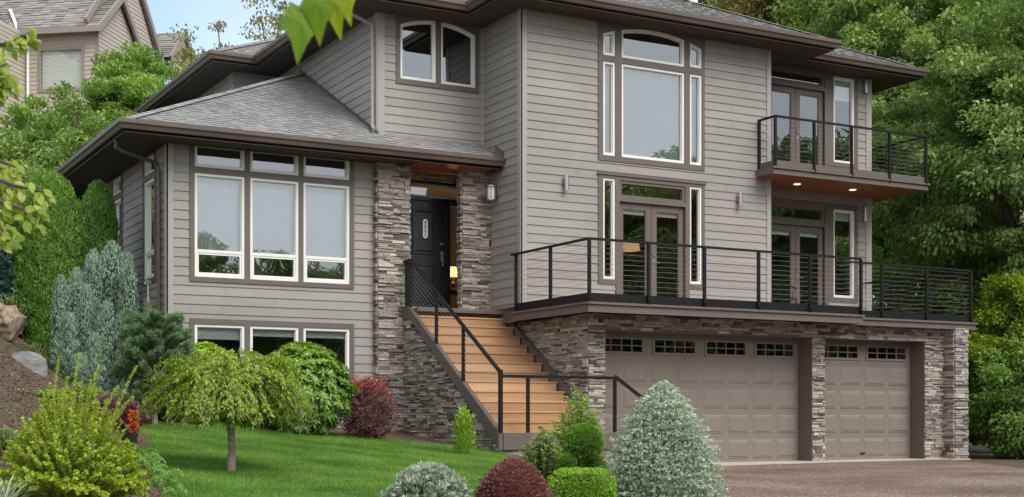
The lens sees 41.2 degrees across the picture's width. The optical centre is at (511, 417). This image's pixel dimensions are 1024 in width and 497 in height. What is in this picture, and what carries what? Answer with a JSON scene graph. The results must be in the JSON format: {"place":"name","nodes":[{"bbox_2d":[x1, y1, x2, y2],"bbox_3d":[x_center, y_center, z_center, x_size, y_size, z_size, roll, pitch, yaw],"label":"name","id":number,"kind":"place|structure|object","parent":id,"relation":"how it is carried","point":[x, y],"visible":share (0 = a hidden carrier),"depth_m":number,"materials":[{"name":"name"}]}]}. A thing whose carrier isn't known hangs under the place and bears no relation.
{"place":"outdoors","nodes":[
{"label":"outdoors","id":0,"kind":"place"},
{"bbox_2d":[138,413,555,496],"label":"lawn","id":1,"kind":"structure","parent":0,"point":[280,475],"depth_m":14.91,"materials":[{"name":"green plant"}]},
{"bbox_2d":[109,279,198,424],"bbox_3d":[-5.456,-0.954,21.058,1.563,2.373,1.575,0,0,-29],"label":"young pine","id":2,"kind":"object","parent":1,"relation":"on","point":[154,337],"visible":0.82,"depth_m":20.78,"materials":[{"name":"green plant"}]},
{"bbox_2d":[131,442,188,496],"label":"trailing juniper","id":3,"kind":"object","parent":1,"relation":"on","point":[153,463],"visible":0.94,"depth_m":13.33,"materials":[{"name":"green plant"}]},
{"bbox_2d":[189,341,225,421],"bbox_3d":[-5.241,-0.580,23.177,1.408,1.463,1.362,0,0,-29],"label":"rhododendron","id":4,"kind":"object","parent":1,"relation":"on","point":[204,346],"visible":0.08,"depth_m":23.03,"materials":[{"name":"green plant"}]},
{"bbox_2d":[134,347,318,471],"bbox_3d":[-3.140,-0.061,15.033,1.955,1.435,2.125,0,0,-29],"label":"weeping tree","id":5,"kind":"object","parent":1,"relation":"on","point":[229,383],"visible":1,"depth_m":14.58,"materials":[{"name":"green plant"}]},
{"bbox_2d":[261,341,359,436],"bbox_3d":[-3.474,-0.446,22.633,1.839,1.674,1.851,0,0,-29],"label":"rhododendron","id":6,"kind":"object","parent":1,"relation":"on","point":[326,378],"visible":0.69,"depth_m":22.19,"materials":[{"name":"green plant"}]},
{"bbox_2d":[337,374,403,438],"bbox_3d":[-2.474,-0.148,23.373,1.308,1.211,1.267,0,0,-29],"label":"barberry","id":7,"kind":"object","parent":1,"relation":"on","point":[372,401],"visible":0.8,"depth_m":23.18,"materials":[{"name":"red plant"}]},
{"bbox_2d":[379,460,474,496],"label":"globe spruce","id":8,"kind":"object","parent":1,"relation":"on","point":[432,479],"visible":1,"depth_m":12.11,"materials":[{"name":"green plant"}]},
{"bbox_2d":[449,406,476,454],"bbox_3d":[-0.776,0.215,21.621,0.449,0.843,0.460,0,0,16],"label":"slim shrub","id":9,"kind":"object","parent":1,"relation":"on","point":[462,435],"visible":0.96,"depth_m":21.54,"materials":[{"name":"green plant"}]},
{"bbox_2d":[474,457,553,496],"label":"red barberry mound","id":10,"kind":"object","parent":1,"relation":"on","point":[513,477],"visible":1,"depth_m":12.42,"materials":[{"name":"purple plant"}]},
{"bbox_2d":[518,426,564,492],"bbox_3d":[0.342,0.514,15.820,0.623,0.852,0.589,0,0,-29],"label":"leafy shrub","id":11,"kind":"object","parent":1,"relation":"on","point":[541,453],"visible":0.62,"depth_m":15.71,"materials":[{"name":"green plant"}]},
{"bbox_2d":[36,0,974,304],"label":"sky","id":12,"kind":"structure","parent":0,"point":[165,14],"materials":[{"name":"blue"}]},
{"bbox_2d":[0,337,1023,496],"bbox_3d":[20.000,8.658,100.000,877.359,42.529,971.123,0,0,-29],"label":"ground","id":13,"kind":"structure","parent":0,"point":[980,454],"depth_m":17.12,"materials":[{"name":"brown soil"}]},
{"bbox_2d":[0,425,21,455],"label":"ground shrub","id":14,"kind":"object","parent":13,"relation":"on","point":[5,435],"visible":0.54,"depth_m":10.45,"materials":[{"name":"green plant"}]},
{"bbox_2d":[0,249,22,304],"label":"spruce tree","id":15,"kind":"object","parent":13,"relation":"on","point":[7,274],"visible":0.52,"depth_m":26.66,"materials":[{"name":"teal plant"}]},
{"bbox_2d":[0,302,26,342],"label":"boulder","id":16,"kind":"object","parent":13,"relation":"on","point":[13,320],"visible":0.96,"depth_m":20.89,"materials":[{"name":"beige stone"}]},
{"bbox_2d":[0,288,31,333],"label":"ground shrub","id":17,"kind":"object","parent":13,"relation":"on","point":[9,302],"visible":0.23,"depth_m":23.46,"materials":[{"name":"green plant"}]},
{"bbox_2d":[0,473,40,496],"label":"strap leaf plant","id":18,"kind":"object","parent":13,"relation":"on","point":[3,489],"visible":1,"depth_m":7.84,"materials":[{"name":"green plant"}]},
{"bbox_2d":[16,388,33,395],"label":"ground shrub","id":19,"kind":"object","parent":13,"relation":"on","point":[21,390],"visible":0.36,"depth_m":14.51,"materials":[{"name":"green plant"}]},
{"bbox_2d":[0,27,55,253],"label":"tree","id":20,"kind":"object","parent":13,"relation":"on","point":[11,237],"visible":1,"depth_m":3.90,"materials":[{"name":"green plant"}]},
{"bbox_2d":[10,351,47,377],"bbox_3d":[-6.694,-0.554,18.619,0.691,0.708,0.665,0,0,31],"label":"boulder","id":21,"kind":"object","parent":13,"relation":"on","point":[35,362],"visible":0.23,"depth_m":18.46,"materials":[{"name":"grey stone"}]},
{"bbox_2d":[26,409,40,413],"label":"ground shrub","id":22,"kind":"object","parent":13,"relation":"on","point":[30,411],"visible":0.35,"depth_m":13.12,"materials":[{"name":"green plant"}]},
{"bbox_2d":[27,342,45,354],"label":"ground shrub","id":23,"kind":"object","parent":13,"relation":"on","point":[36,349],"visible":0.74,"depth_m":21.44,"materials":[{"name":"green plant"}]},
{"bbox_2d":[0,125,83,193],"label":"slope tree","id":24,"kind":"object","parent":13,"relation":"on","point":[20,150],"visible":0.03,"depth_m":33.13,"materials":[{"name":"green plant"}]},
{"bbox_2d":[0,161,83,252],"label":"slope tree","id":25,"kind":"object","parent":13,"relation":"on","point":[26,180],"visible":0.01,"depth_m":29.72,"materials":[{"name":"green plant"}]},
{"bbox_2d":[13,170,86,356],"bbox_3d":[-8.146,-2.705,24.009,1.277,3.308,1.242,0,0,-29],"label":"arborvitae","id":26,"kind":"object","parent":13,"relation":"on","point":[41,262],"visible":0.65,"depth_m":23.56,"materials":[{"name":"green plant"}]},
{"bbox_2d":[0,93,112,159],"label":"slope tree","id":27,"kind":"object","parent":13,"relation":"on","point":[20,119],"visible":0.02,"depth_m":35.32,"materials":[{"name":"green plant"}]},
{"bbox_2d":[35,387,83,402],"bbox_3d":[-5.246,-0.248,15.498,0.794,0.186,0.762,0,0,-29],"label":"ground shrub","id":28,"kind":"object","parent":13,"relation":"on","point":[38,393],"visible":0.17,"depth_m":15.39,"materials":[{"name":"green plant"}]},
{"bbox_2d":[0,354,150,496],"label":"golden shrub","id":29,"kind":"object","parent":13,"relation":"on","point":[60,456],"visible":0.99,"depth_m":9.68,"materials":[{"name":"green plant"}]},
{"bbox_2d":[15,95,138,191],"bbox_3d":[-10.094,-4.811,33.454,5.171,5.996,4.926,0,0,-29],"label":"slope tree","id":30,"kind":"object","parent":13,"relation":"on","point":[77,138],"visible":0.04,"depth_m":32.35,"materials":[{"name":"green plant"}]},
{"bbox_2d":[0,337,170,496],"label":"bark chips","id":31,"kind":"object","parent":13,"relation":"on","point":[20,402],"visible":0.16,"depth_m":15.88,"materials":[{"name":"brown wood"}]},
{"bbox_2d":[68,383,108,402],"bbox_3d":[-5.747,-0.313,18.195,0.764,0.312,0.755,0,0,-29],"label":"ground shrub","id":32,"kind":"object","parent":13,"relation":"on","point":[84,388],"visible":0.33,"depth_m":18.13,"materials":[{"name":"green plant"}]},
{"bbox_2d":[49,240,139,399],"bbox_3d":[-6.540,-1.462,21.458,1.568,2.912,2.096,0,0,-29],"label":"blue juniper","id":33,"kind":"object","parent":13,"relation":"on","point":[87,315],"visible":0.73,"depth_m":21.08,"materials":[{"name":"blue-green juniper needle foliage"},{"name":"brown bark"}]},
{"bbox_2d":[0,0,193,139],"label":"neighbour house","id":34,"kind":"structure","parent":13,"relation":"on","point":[73,36],"depth_m":50.41,"materials":[{"name":"beige"}]},
{"bbox_2d":[37,46,84,91],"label":"window","id":35,"kind":"structure","parent":34,"relation":"in","point":[77,53],"depth_m":50.32,"materials":[{"name":"white glass"}]},
{"bbox_2d":[80,179,119,276],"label":"arborvitae","id":36,"kind":"object","parent":13,"relation":"on","point":[100,228],"visible":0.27,"depth_m":25.36,"materials":[{"name":"green plant"}]},
{"bbox_2d":[82,396,126,427],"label":"coral bells","id":37,"kind":"object","parent":13,"relation":"on","point":[100,399],"visible":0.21,"depth_m":17.25,"materials":[{"name":"purple plant"}]},
{"bbox_2d":[44,40,184,131],"bbox_3d":[-10.241,-6.857,38.442,6.029,7.948,5.952,0,0,9],"label":"slope tree","id":38,"kind":"object","parent":13,"relation":"on","point":[121,89],"visible":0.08,"depth_m":37.69,"materials":[{"name":"green plant"}]},
{"bbox_2d":[118,425,140,443],"bbox_3d":[-4.681,0.209,16.600,0.300,0.250,0.300,0,0,-29],"label":"flower pot","id":39,"kind":"object","parent":13,"relation":"on","point":[133,437],"visible":0.38,"depth_m":16.50,"materials":[{"name":"plastic"}]},
{"bbox_2d":[103,397,149,429],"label":"coral bells","id":40,"kind":"object","parent":39,"relation":"in","point":[133,404],"visible":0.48,"depth_m":16.49,"materials":[{"name":"purple plant"}]},
{"bbox_2d":[127,409,139,433],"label":"orange flower","id":41,"kind":"object","parent":39,"relation":"in","point":[131,411],"visible":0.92,"depth_m":16.28,"materials":[{"name":"orange plant"}]},
{"bbox_2d":[123,58,197,109],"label":"slope tree","id":42,"kind":"object","parent":13,"relation":"on","point":[190,63],"depth_m":42.16,"materials":[{"name":"green plant"}]},
{"bbox_2d":[167,0,288,78],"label":"slope tree","id":43,"kind":"object","parent":13,"relation":"on","point":[188,55],"visible":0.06,"depth_m":46.20,"materials":[{"name":"green plant"}]},
{"bbox_2d":[271,0,354,64],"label":"maple twig","id":44,"kind":"object","parent":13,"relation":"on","point":[304,22],"visible":1,"depth_m":1.70,"materials":[{"name":"green plant"}]},
{"bbox_2d":[55,0,977,465],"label":"house","id":45,"kind":"structure","parent":13,"relation":"on","point":[367,182],"depth_m":26.83,"materials":[{"name":"grey wood"}]},
{"bbox_2d":[113,176,120,195],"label":"window","id":46,"kind":"structure","parent":45,"relation":"in","point":[117,182],"depth_m":27.72,"materials":[{"name":"white plastic"}]},
{"bbox_2d":[114,198,120,265],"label":"window","id":47,"kind":"structure","parent":45,"relation":"in","point":[118,202],"depth_m":27.64,"materials":[{"name":"white plastic"}]},
{"bbox_2d":[145,154,153,175],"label":"window","id":48,"kind":"structure","parent":45,"relation":"in","point":[149,167],"depth_m":25.46,"materials":[{"name":"white plastic"}]},
{"bbox_2d":[145,178,153,279],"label":"window","id":49,"kind":"structure","parent":45,"relation":"in","point":[149,186],"depth_m":25.50,"materials":[{"name":"white plastic"}]},
{"bbox_2d":[195,146,244,170],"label":"window","id":50,"kind":"structure","parent":45,"relation":"in","point":[242,153],"depth_m":24.80,"materials":[{"name":"white plastic"}]},
{"bbox_2d":[195,173,244,278],"bbox_3d":[-5.347,-3.475,24.787,0.930,1.870,0.176,0,0,-29],"label":"window","id":51,"kind":"structure","parent":45,"relation":"in","point":[219,199],"depth_m":24.86,"materials":[{"name":"white plastic"}]},
{"bbox_2d":[195,324,244,356],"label":"window","id":52,"kind":"structure","parent":45,"relation":"in","point":[202,331],"depth_m":24.81,"materials":[{"name":"white plastic"}]},
{"bbox_2d":[250,151,298,175],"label":"window","id":53,"kind":"structure","parent":45,"relation":"in","point":[296,158],"depth_m":25.27,"materials":[{"name":"white plastic"}]},
{"bbox_2d":[250,177,298,281],"bbox_3d":[-4.441,-3.475,25.288,0.940,1.870,0.176,0,0,-29],"label":"window","id":54,"kind":"structure","parent":45,"relation":"in","point":[274,204],"depth_m":25.36,"materials":[{"name":"white plastic"}]},
{"bbox_2d":[250,326,298,351],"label":"window","id":55,"kind":"structure","parent":45,"relation":"in","point":[262,331],"depth_m":25.28,"materials":[{"name":"white plastic"}]},
{"bbox_2d":[303,156,348,179],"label":"window","id":56,"kind":"structure","parent":45,"relation":"in","point":[346,163],"depth_m":25.78,"materials":[{"name":"white plastic"}]},
{"bbox_2d":[304,182,348,283],"bbox_3d":[-3.544,-3.475,25.784,0.930,1.870,0.176,0,0,-29],"label":"window","id":57,"kind":"structure","parent":45,"relation":"in","point":[326,206],"depth_m":25.86,"materials":[{"name":"grey glass"}]},
{"bbox_2d":[304,327,348,372],"bbox_3d":[-3.536,-1.270,25.770,0.930,0.840,0.142,0,0,-29],"label":"window","id":58,"kind":"structure","parent":45,"relation":"in","point":[329,333],"depth_m":25.86,"materials":[{"name":"white plastic"}]},
{"bbox_2d":[400,20,435,82],"bbox_3d":[-1.875,-7.245,26.837,0.770,1.229,0.102,0,0,-29],"label":"window","id":59,"kind":"structure","parent":45,"relation":"in","point":[424,22],"depth_m":26.95,"materials":[{"name":"grey glass"}]},
{"bbox_2d":[409,200,444,307],"bbox_3d":[-1.737,-3.250,27.377,0.915,2.220,0.131,0,0,-29],"label":"front door","id":60,"kind":"structure","parent":45,"relation":"in","point":[427,218],"depth_m":27.42,"materials":[{"name":"black wood"}]},
{"bbox_2d":[450,290,457,307],"bbox_3d":[-1.362,-2.430,29.306,0.800,0.600,0.600,0,0,-29],"label":"console table","id":61,"kind":"object","parent":45,"relation":"on","point":[453,292],"visible":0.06,"depth_m":29.14,"materials":[{"name":"brown wood"}]},
{"bbox_2d":[450,267,457,289],"bbox_3d":[-1.263,-2.980,29.189,0.260,0.500,0.256,0,0,-29],"label":"table lamp","id":62,"kind":"object","parent":61,"relation":"on","point":[453,272],"visible":0.88,"depth_m":29.12,"materials":[{"name":"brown wood"}]},
{"bbox_2d":[441,22,474,87],"bbox_3d":[-1.106,-7.245,27.263,0.770,1.229,0.102,0,0,-29],"label":"window","id":63,"kind":"structure","parent":45,"relation":"in","point":[472,38],"depth_m":27.33,"materials":[{"name":"white plastic"}]},
{"bbox_2d":[603,61,614,155],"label":"window","id":64,"kind":"structure","parent":45,"relation":"in","point":[606,64],"depth_m":27.18,"materials":[{"name":"white plastic"}]},
{"bbox_2d":[603,31,614,55],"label":"window","id":65,"kind":"structure","parent":45,"relation":"in","point":[612,34],"depth_m":27.17,"materials":[{"name":"white plastic"}]},
{"bbox_2d":[603,178,614,278],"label":"window","id":66,"kind":"structure","parent":45,"relation":"in","point":[612,181],"depth_m":27.18,"materials":[{"name":"white plastic"}]},
{"bbox_2d":[623,188,639,251],"bbox_3d":[2.520,-4.250,29.169,0.440,1.340,0.440,0,0,-29],"label":"pendant lamp","id":67,"kind":"object","parent":45,"relation":"hanging from","point":[629,247],"visible":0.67,"depth_m":29.02,"materials":[{"name":"fabric"}]},
{"bbox_2d":[620,202,650,295],"bbox_3d":[2.455,-3.240,27.495,0.804,2.180,0.065,0,0,-29],"label":"door","id":68,"kind":"structure","parent":45,"relation":"in","point":[644,210],"depth_m":27.55,"materials":[{"name":"grey wood"}]},
{"bbox_2d":[620,180,684,203],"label":"transom window","id":69,"kind":"structure","parent":45,"relation":"in","point":[681,190],"depth_m":27.66,"materials":[{"name":"grey glass"}]},
{"bbox_2d":[622,64,683,163],"bbox_3d":[2.830,-6.155,27.690,1.550,1.870,0.137,0,0,-29],"label":"window","id":70,"kind":"structure","parent":45,"relation":"in","point":[652,99],"depth_m":27.77,"materials":[{"name":"grey glass"}]},
{"bbox_2d":[622,29,683,66],"bbox_3d":[2.839,-7.530,27.675,1.550,0.640,0.102,0,0,-29],"label":"window","id":71,"kind":"structure","parent":45,"relation":"in","point":[630,31],"depth_m":27.73,"materials":[{"name":"white plastic"}]},
{"bbox_2d":[651,205,683,296],"bbox_3d":[3.184,-3.240,27.861,0.804,2.180,0.130,0,0,-29],"label":"door","id":72,"kind":"structure","parent":45,"relation":"in","point":[677,213],"depth_m":27.91,"materials":[{"name":"grey wood"}]},
{"bbox_2d":[690,74,700,164],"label":"window","id":73,"kind":"structure","parent":45,"relation":"in","point":[695,80],"depth_m":28.26,"materials":[{"name":"white plastic"}]},
{"bbox_2d":[690,43,700,67],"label":"window","id":74,"kind":"structure","parent":45,"relation":"in","point":[698,51],"depth_m":28.19,"materials":[{"name":"white plastic"}]},
{"bbox_2d":[690,186,700,283],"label":"window","id":75,"kind":"structure","parent":45,"relation":"in","point":[698,189],"depth_m":28.21,"materials":[{"name":"white plastic"}]},
{"bbox_2d":[605,337,797,461],"bbox_3d":[3.609,-0.365,26.165,4.855,2.450,0.090,0,0,-29],"label":"garage door","id":76,"kind":"structure","parent":45,"relation":"in","point":[747,392],"depth_m":26.44,"materials":[{"name":"brown metal"}]},
{"bbox_2d":[771,223,794,302],"bbox_3d":[6.009,-3.240,30.491,0.804,2.180,0.065,0,0,-29],"label":"door","id":77,"kind":"structure","parent":45,"relation":"in","point":[778,229],"depth_m":30.60,"materials":[{"name":"grey wood"}]},
{"bbox_2d":[771,84,794,161],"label":"door","id":78,"kind":"structure","parent":45,"relation":"in","point":[774,88],"depth_m":30.60,"materials":[{"name":"grey wood"}]},
{"bbox_2d":[776,282,797,302],"bbox_3d":[5.980,-2.549,29.567,0.524,0.829,0.480,0,0,-29],"label":"patio chair","id":79,"kind":"object","parent":45,"relation":"on","point":[791,299],"visible":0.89,"depth_m":29.62,"materials":[{"name":"black metal"}]},
{"bbox_2d":[771,203,823,222],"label":"transom window","id":80,"kind":"structure","parent":45,"relation":"in","point":[821,210],"depth_m":30.69,"materials":[{"name":"grey glass"}]},
{"bbox_2d":[771,66,823,87],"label":"transom window","id":81,"kind":"structure","parent":45,"relation":"in","point":[776,69],"depth_m":30.67,"materials":[{"name":"grey glass"}]},
{"bbox_2d":[795,225,822,304],"bbox_3d":[6.738,-3.240,30.857,0.804,2.180,0.130,0,0,-29],"label":"door","id":82,"kind":"structure","parent":45,"relation":"in","point":[800,231],"depth_m":30.92,"materials":[{"name":"grey wood"}]},
{"bbox_2d":[795,88,822,164],"bbox_3d":[6.738,-6.350,30.857,0.804,2.160,0.130,0,0,-29],"label":"door","id":83,"kind":"structure","parent":45,"relation":"in","point":[799,92],"depth_m":30.92,"materials":[{"name":"grey wood"}]},
{"bbox_2d":[834,209,853,297],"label":"window","id":84,"kind":"structure","parent":45,"relation":"in","point":[839,215],"depth_m":31.44,"materials":[{"name":"white plastic"}]},
{"bbox_2d":[834,76,853,163],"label":"window","id":85,"kind":"structure","parent":45,"relation":"in","point":[843,87],"depth_m":31.44,"materials":[{"name":"white plastic"}]},
{"bbox_2d":[825,344,909,459],"bbox_3d":[7.231,-0.365,28.170,2.695,2.450,0.090,0,0,-29],"label":"garage door","id":86,"kind":"structure","parent":45,"relation":"in","point":[867,392],"depth_m":28.20,"materials":[{"name":"brown metal"}]},
{"bbox_2d":[548,382,606,483],"bbox_3d":[0.771,0.258,16.611,0.813,1.397,0.786,0,0,-29],"label":"upright shrub","id":87,"kind":"object","parent":13,"relation":"on","point":[573,418],"visible":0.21,"depth_m":16.54,"materials":[{"name":"green plant"}]},
{"bbox_2d":[556,422,606,479],"bbox_3d":[0.724,0.560,14.530,0.725,1.031,0.461,0,0,-59],"label":"topiary shrub","id":88,"kind":"object","parent":13,"relation":"on","point":[583,442],"visible":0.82,"depth_m":14.47,"materials":[{"name":"green plant"}]},
{"bbox_2d":[547,467,616,496],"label":"boxwood hedge","id":89,"kind":"object","parent":13,"relation":"on","point":[577,487],"visible":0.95,"depth_m":13.00,"materials":[{"name":"green plant"}]},
{"bbox_2d":[600,379,730,496],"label":"conical spruce","id":90,"kind":"object","parent":13,"relation":"on","point":[663,451],"visible":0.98,"depth_m":13.31,"materials":[{"name":"green plant"}]},
{"bbox_2d":[698,0,903,53],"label":"tall tree","id":91,"kind":"object","parent":13,"relation":"on","point":[746,7],"visible":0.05,"depth_m":50.48,"materials":[{"name":"green plant"}]},
{"bbox_2d":[752,0,923,250],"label":"tall tree","id":92,"kind":"object","parent":13,"relation":"on","point":[789,8],"visible":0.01,"depth_m":49.43,"materials":[{"name":"green plant"}]},
{"bbox_2d":[775,0,1023,298],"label":"tall tree","id":93,"kind":"object","parent":13,"relation":"on","point":[879,31],"visible":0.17,"depth_m":39.37,"materials":[{"name":"green plant"}]},
{"bbox_2d":[805,0,1023,295],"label":"tall tree","id":94,"kind":"object","parent":13,"relation":"on","point":[999,42],"visible":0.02,"depth_m":46.07,"materials":[{"name":"green plant"}]},
{"bbox_2d":[872,208,1003,314],"bbox_3d":[11.406,-2.394,38.071,5.815,6.746,6.062,0,0,20],"label":"understory tree","id":95,"kind":"object","parent":13,"relation":"on","point":[898,287],"visible":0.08,"depth_m":36.92,"materials":[{"name":"green plant"}]},
{"bbox_2d":[872,0,1023,334],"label":"tall tree","id":96,"kind":"object","parent":13,"relation":"on","point":[979,114],"visible":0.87,"depth_m":33.19,"materials":[{"name":"green plant"}]},
{"bbox_2d":[896,252,1020,440],"bbox_3d":[12.443,-1.595,34.477,5.650,5.379,5.092,0,0,37],"label":"understory tree","id":97,"kind":"object","parent":13,"relation":"on","point":[963,289],"visible":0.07,"depth_m":33.94,"materials":[{"name":"green plant"}]},
{"bbox_2d":[898,0,1023,253],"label":"tall tree","id":98,"kind":"object","parent":13,"relation":"on","point":[1004,41],"visible":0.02,"depth_m":41.78,"materials":[{"name":"green plant"}]},
{"bbox_2d":[967,336,1023,458],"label":"bush","id":99,"kind":"object","parent":13,"relation":"on","point":[998,382],"visible":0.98,"depth_m":29.30,"materials":[{"name":"green plant"}]},
{"bbox_2d":[967,271,1023,426],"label":"understory tree","id":100,"kind":"object","parent":13,"relation":"on","point":[1005,311],"visible":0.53,"depth_m":30.69,"materials":[{"name":"green plant"}]},
{"bbox_2d":[602,458,621,483],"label":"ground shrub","id":101,"kind":"object","parent":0,"point":[612,463],"visible":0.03,"depth_m":15.18,"materials":[{"name":"plant"}]},
{"bbox_2d":[710,458,970,465],"bbox_3d":[5.644,0.914,26.354,9.200,0.112,1.950,0,0,-29],"label":"concrete apron","id":102,"kind":"object","parent":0,"point":[778,462],"visible":0.3,"depth_m":26.70,"materials":[{"name":"beige concrete"}]},
{"bbox_2d":[707,459,1023,496],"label":"driveway","id":103,"kind":"structure","parent":0,"point":[932,478],"depth_m":19.05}
]}

